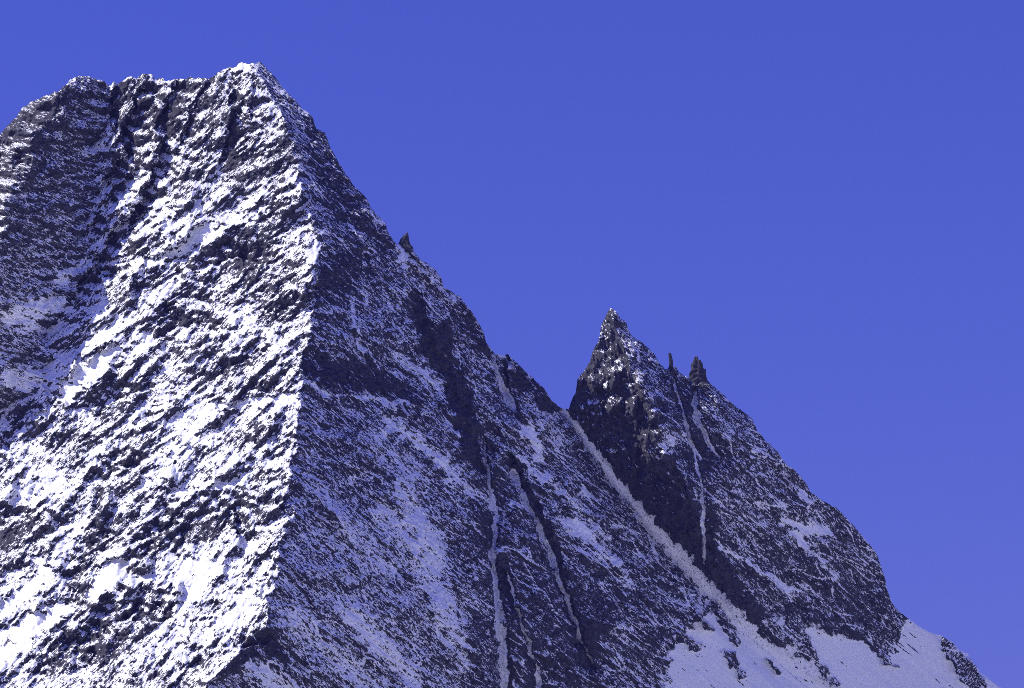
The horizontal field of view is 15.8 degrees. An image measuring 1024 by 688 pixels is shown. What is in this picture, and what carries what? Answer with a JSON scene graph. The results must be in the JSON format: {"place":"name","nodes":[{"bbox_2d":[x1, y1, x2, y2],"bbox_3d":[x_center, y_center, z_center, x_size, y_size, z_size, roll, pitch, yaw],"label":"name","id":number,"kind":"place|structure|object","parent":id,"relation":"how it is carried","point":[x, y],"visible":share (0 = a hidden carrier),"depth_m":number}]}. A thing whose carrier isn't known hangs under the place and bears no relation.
{"place":"outdoors","nodes":[
{"label":"outdoors","id":0,"kind":"place"},
{"bbox_2d":[0,62,745,687],"bbox_3d":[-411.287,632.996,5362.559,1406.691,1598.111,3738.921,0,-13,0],"label":"mountain","id":1,"kind":"structure","parent":0,"point":[276,410],"depth_m":4383.23},
{"bbox_2d":[398,232,412,251],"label":"rock pinnacle","id":2,"kind":"object","parent":1,"relation":"on","point":[404,243],"visible":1,"depth_m":4505.16},
{"bbox_2d":[0,0,1023,687],"label":"sky","id":3,"kind":"structure","parent":0,"point":[819,204]},
{"bbox_2d":[569,308,942,685],"bbox_3d":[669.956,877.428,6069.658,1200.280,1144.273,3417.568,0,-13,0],"label":"rocky mountain","id":4,"kind":"structure","parent":0,"point":[784,556],"depth_m":4593.51},
{"bbox_2d":[668,353,677,374],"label":"rock pinnacle","id":5,"kind":"object","parent":4,"relation":"on","point":[673,371],"visible":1,"depth_m":4605.79},
{"bbox_2d":[689,356,710,385],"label":"rock pinnacle","id":6,"kind":"object","parent":4,"relation":"on","point":[697,375],"visible":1,"depth_m":4619.27},
{"bbox_2d":[561,409,1000,687],"bbox_3d":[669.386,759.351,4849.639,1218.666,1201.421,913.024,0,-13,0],"label":"snowfield","id":7,"kind":"structure","parent":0,"point":[917,655],"depth_m":4640.36},
{"bbox_2d":[941,637,987,687],"bbox_3d":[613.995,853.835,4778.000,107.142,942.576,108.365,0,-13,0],"label":"rock outcrop","id":8,"kind":"object","parent":7,"relation":"on","point":[967,672],"visible":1,"depth_m":4853.92}
]}

